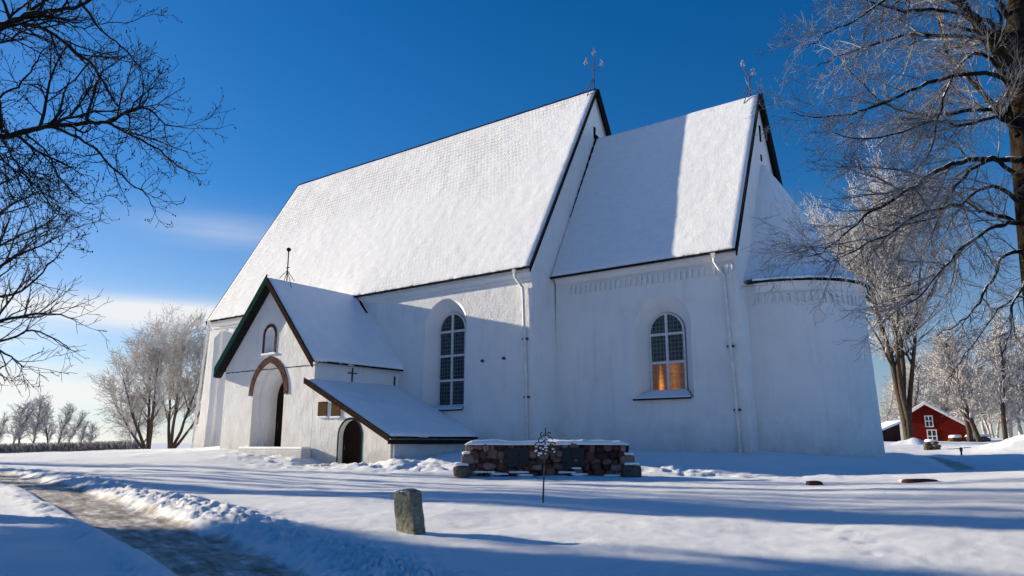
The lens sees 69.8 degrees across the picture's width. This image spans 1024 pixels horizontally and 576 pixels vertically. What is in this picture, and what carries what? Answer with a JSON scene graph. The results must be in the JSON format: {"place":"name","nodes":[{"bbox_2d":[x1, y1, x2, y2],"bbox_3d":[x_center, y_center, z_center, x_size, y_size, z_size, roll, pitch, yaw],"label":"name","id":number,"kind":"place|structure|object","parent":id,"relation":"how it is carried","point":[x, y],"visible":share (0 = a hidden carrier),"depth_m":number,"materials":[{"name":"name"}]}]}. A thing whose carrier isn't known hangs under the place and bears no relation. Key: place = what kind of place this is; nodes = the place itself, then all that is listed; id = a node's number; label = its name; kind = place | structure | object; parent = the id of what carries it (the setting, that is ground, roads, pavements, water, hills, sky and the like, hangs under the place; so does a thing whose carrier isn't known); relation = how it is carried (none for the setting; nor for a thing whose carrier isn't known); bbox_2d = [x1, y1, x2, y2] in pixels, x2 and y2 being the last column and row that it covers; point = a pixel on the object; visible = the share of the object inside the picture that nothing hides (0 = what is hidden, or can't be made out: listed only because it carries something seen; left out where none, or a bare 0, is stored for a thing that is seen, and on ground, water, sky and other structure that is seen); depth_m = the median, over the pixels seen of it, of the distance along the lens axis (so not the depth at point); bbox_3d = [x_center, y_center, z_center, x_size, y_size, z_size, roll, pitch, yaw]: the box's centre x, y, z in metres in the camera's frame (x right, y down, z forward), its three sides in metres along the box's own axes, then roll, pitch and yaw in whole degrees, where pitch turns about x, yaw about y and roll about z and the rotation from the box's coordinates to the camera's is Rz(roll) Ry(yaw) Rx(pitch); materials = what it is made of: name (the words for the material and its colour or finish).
{"place":"outdoors","nodes":[
{"label":"outdoors","id":0,"kind":"place"},
{"bbox_2d":[0,434,1023,575],"bbox_3d":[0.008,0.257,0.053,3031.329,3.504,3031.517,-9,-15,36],"label":"snowy ground","id":1,"kind":"structure","parent":0,"point":[694,513],"depth_m":13.92,"materials":[{"name":"white snow"}]},
{"bbox_2d":[0,411,11,441],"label":"winter tree","id":2,"kind":"object","parent":1,"relation":"on","point":[3,425],"visible":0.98,"depth_m":147.57,"materials":[{"name":"grey plant"}]},
{"bbox_2d":[2,400,33,442],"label":"winter tree","id":3,"kind":"object","parent":1,"relation":"on","point":[16,418],"visible":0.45,"depth_m":160.80,"materials":[{"name":"grey plant"}]},
{"bbox_2d":[6,399,43,442],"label":"winter tree","id":4,"kind":"object","parent":1,"relation":"on","point":[20,428],"visible":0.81,"depth_m":138.84,"materials":[{"name":"grey plant"}]},
{"bbox_2d":[24,391,55,443],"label":"winter tree","id":5,"kind":"object","parent":1,"relation":"on","point":[33,426],"visible":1,"depth_m":118.58,"materials":[{"name":"grey plant"}]},
{"bbox_2d":[36,394,58,442],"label":"winter tree","id":6,"kind":"object","parent":1,"relation":"on","point":[46,432],"visible":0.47,"depth_m":151.60,"materials":[{"name":"grey plant"}]},
{"bbox_2d":[0,130,111,399],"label":"bare tree","id":7,"kind":"object","parent":1,"relation":"on","point":[32,314],"visible":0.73,"depth_m":28.16,"materials":[{"name":"brown plant"}]},
{"bbox_2d":[55,402,77,441],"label":"winter tree","id":8,"kind":"object","parent":1,"relation":"on","point":[64,423],"visible":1,"depth_m":142.35,"materials":[{"name":"grey plant"}]},
{"bbox_2d":[0,440,140,452],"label":"hedge","id":9,"kind":"object","parent":1,"relation":"on","point":[18,447],"visible":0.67,"depth_m":86.17,"materials":[{"name":"grey plant"}]},
{"bbox_2d":[65,409,90,441],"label":"winter tree","id":10,"kind":"object","parent":1,"relation":"on","point":[78,424],"visible":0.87,"depth_m":172.79,"materials":[{"name":"grey plant"}]},
{"bbox_2d":[76,419,89,442],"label":"winter tree","id":11,"kind":"object","parent":1,"relation":"on","point":[83,430],"visible":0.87,"depth_m":186.25,"materials":[{"name":"grey plant"}]},
{"bbox_2d":[79,421,99,442],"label":"winter tree","id":12,"kind":"object","parent":1,"relation":"on","point":[91,436],"visible":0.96,"depth_m":187.19,"materials":[{"name":"grey plant"}]},
{"bbox_2d":[0,0,236,289],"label":"bare tree","id":13,"kind":"object","parent":1,"relation":"on","point":[34,14],"visible":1,"depth_m":17.59,"materials":[{"name":"brown plant"}]},
{"bbox_2d":[88,302,200,448],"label":"frosted tree","id":14,"kind":"object","parent":1,"relation":"on","point":[151,354],"visible":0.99,"depth_m":70.98,"materials":[{"name":"grey plant"}]},
{"bbox_2d":[112,391,179,448],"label":"frosted bush","id":15,"kind":"object","parent":1,"relation":"on","point":[156,421],"visible":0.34,"depth_m":90.58,"materials":[{"name":"grey plant"}]},
{"bbox_2d":[143,306,211,448],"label":"frosted tree","id":16,"kind":"object","parent":1,"relation":"on","point":[185,382],"visible":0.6,"depth_m":75.20,"materials":[{"name":"grey plant"}]},
{"bbox_2d":[393,488,425,534],"bbox_3d":[-1.654,3.733,11.908,0.653,0.930,0.342,-9,-15,36],"label":"gravestone","id":17,"kind":"object","parent":1,"relation":"on","point":[408,511],"visible":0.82,"depth_m":11.82,"materials":[{"name":"grey stone"}]},
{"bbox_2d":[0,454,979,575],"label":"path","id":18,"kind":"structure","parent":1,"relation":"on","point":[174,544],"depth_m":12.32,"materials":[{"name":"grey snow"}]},
{"bbox_2d":[191,48,885,463],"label":"church","id":19,"kind":"structure","parent":1,"relation":"on","point":[571,268],"depth_m":38.07,"materials":[{"name":"paint"}]},
{"bbox_2d":[274,383,283,446],"bbox_3d":[-12.249,6.772,39.939,1.840,3.896,0.139,-9,-15,36],"label":"door","id":20,"kind":"structure","parent":19,"relation":"in","point":[280,399],"depth_m":40.26,"materials":[{"name":"brown wood"}]},
{"bbox_2d":[342,420,360,463],"bbox_3d":[-7.521,7.480,34.965,1.600,2.380,0.139,-9,-15,36],"label":"door","id":21,"kind":"structure","parent":19,"relation":"in","point":[351,449],"depth_m":35.07,"materials":[{"name":"brown wood"}]},
{"bbox_2d":[438,313,465,405],"bbox_3d":[-3.297,3.938,40.708,1.960,5.180,0.115,-9,-15,36],"label":"window","id":22,"kind":"structure","parent":19,"relation":"in","point":[452,331],"depth_m":40.72,"materials":[{"name":"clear glass"}]},
{"bbox_2d":[649,313,687,390],"bbox_3d":[7.496,3.066,35.383,1.840,3.790,0.115,-9,-15,36],"label":"window","id":23,"kind":"structure","parent":19,"relation":"in","point":[667,341],"depth_m":35.37,"materials":[{"name":"clear glass"}]},
{"bbox_2d":[534,428,555,502],"bbox_3d":[0.706,3.918,15.628,0.494,1.861,0.070,0,-12,0],"label":"grave cross","id":24,"kind":"object","parent":1,"relation":"on","point":[545,446],"visible":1,"depth_m":15.72,"materials":[{"name":"metal"}]},
{"bbox_2d":[453,439,641,476],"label":"memorial wall","id":25,"kind":"structure","parent":1,"relation":"on","point":[501,458],"depth_m":25.40,"materials":[{"name":"stone"}]},
{"bbox_2d":[803,481,822,484],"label":"grave slab","id":26,"kind":"structure","parent":1,"relation":"on","point":[813,482],"depth_m":20.20,"materials":[{"name":"red stone"}]},
{"bbox_2d":[736,0,1023,416],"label":"frosted tree","id":27,"kind":"object","parent":1,"relation":"on","point":[1005,46],"visible":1,"depth_m":14.97,"materials":[{"name":"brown plant"}]},
{"bbox_2d":[797,130,978,439],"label":"frosted tree","id":28,"kind":"object","parent":1,"relation":"on","point":[898,372],"visible":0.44,"depth_m":65.90,"materials":[{"name":"grey plant"}]},
{"bbox_2d":[881,420,900,441],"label":"shed","id":29,"kind":"structure","parent":1,"relation":"on","point":[891,431],"depth_m":84.37,"materials":[{"name":"brown wood"}]},
{"bbox_2d":[886,347,942,413],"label":"winter tree","id":30,"kind":"object","parent":1,"relation":"on","point":[918,379],"visible":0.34,"depth_m":124.01,"materials":[{"name":"grey plant"}]},
{"bbox_2d":[899,478,937,482],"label":"grave slab","id":31,"kind":"structure","parent":1,"relation":"on","point":[916,480],"depth_m":20.21,"materials":[{"name":"red stone"}]},
{"bbox_2d":[923,439,940,449],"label":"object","id":32,"kind":"structure","parent":1,"relation":"on","point":[931,444],"depth_m":48.67,"materials":[{"name":"stone"}]},
{"bbox_2d":[898,401,966,441],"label":"red house","id":33,"kind":"structure","parent":1,"relation":"on","point":[929,421],"depth_m":106.28,"materials":[{"name":"paint"}]},
{"bbox_2d":[924,415,933,426],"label":"window","id":34,"kind":"structure","parent":33,"relation":"in","point":[928,419],"depth_m":106.66,"materials":[{"name":"white glass"}]},
{"bbox_2d":[927,429,937,439],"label":"window","id":35,"kind":"structure","parent":33,"relation":"in","point":[931,434],"depth_m":106.14,"materials":[{"name":"white glass"}]},
{"bbox_2d":[926,361,960,419],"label":"winter tree","id":36,"kind":"object","parent":1,"relation":"on","point":[946,408],"visible":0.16,"depth_m":125.93,"materials":[{"name":"grey plant"}]},
{"bbox_2d":[879,333,1023,437],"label":"frosted wood","id":37,"kind":"object","parent":1,"relation":"on","point":[986,427],"visible":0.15,"depth_m":133.88,"materials":[{"name":"grey plant"}]},
{"bbox_2d":[923,318,985,441],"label":"winter tree","id":38,"kind":"object","parent":1,"relation":"on","point":[968,410],"visible":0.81,"depth_m":93.72,"materials":[{"name":"grey plant"}]},
{"bbox_2d":[948,435,963,441],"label":"rubble heap","id":39,"kind":"object","parent":1,"relation":"on","point":[955,438],"visible":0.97,"depth_m":97.40,"materials":[{"name":"white snow"}]},
{"bbox_2d":[920,324,995,441],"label":"winter tree","id":40,"kind":"object","parent":1,"relation":"on","point":[968,430],"visible":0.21,"depth_m":98.27,"materials":[{"name":"grey plant"}]},
{"bbox_2d":[964,434,991,441],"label":"woodpile","id":41,"kind":"object","parent":1,"relation":"on","point":[984,438],"visible":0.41,"depth_m":97.34,"materials":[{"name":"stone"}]},
{"bbox_2d":[966,303,1023,439],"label":"winter tree","id":42,"kind":"object","parent":1,"relation":"on","point":[1002,399],"visible":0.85,"depth_m":90.08,"materials":[{"name":"grey plant"}]},
{"bbox_2d":[994,315,1023,422],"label":"winter tree","id":43,"kind":"object","parent":1,"relation":"on","point":[1018,356],"visible":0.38,"depth_m":96.53,"materials":[{"name":"grey plant"}]},
{"bbox_2d":[0,0,1023,443],"label":"sky","id":44,"kind":"structure","parent":0,"point":[316,89],"materials":[{"name":"blue"}]}
]}

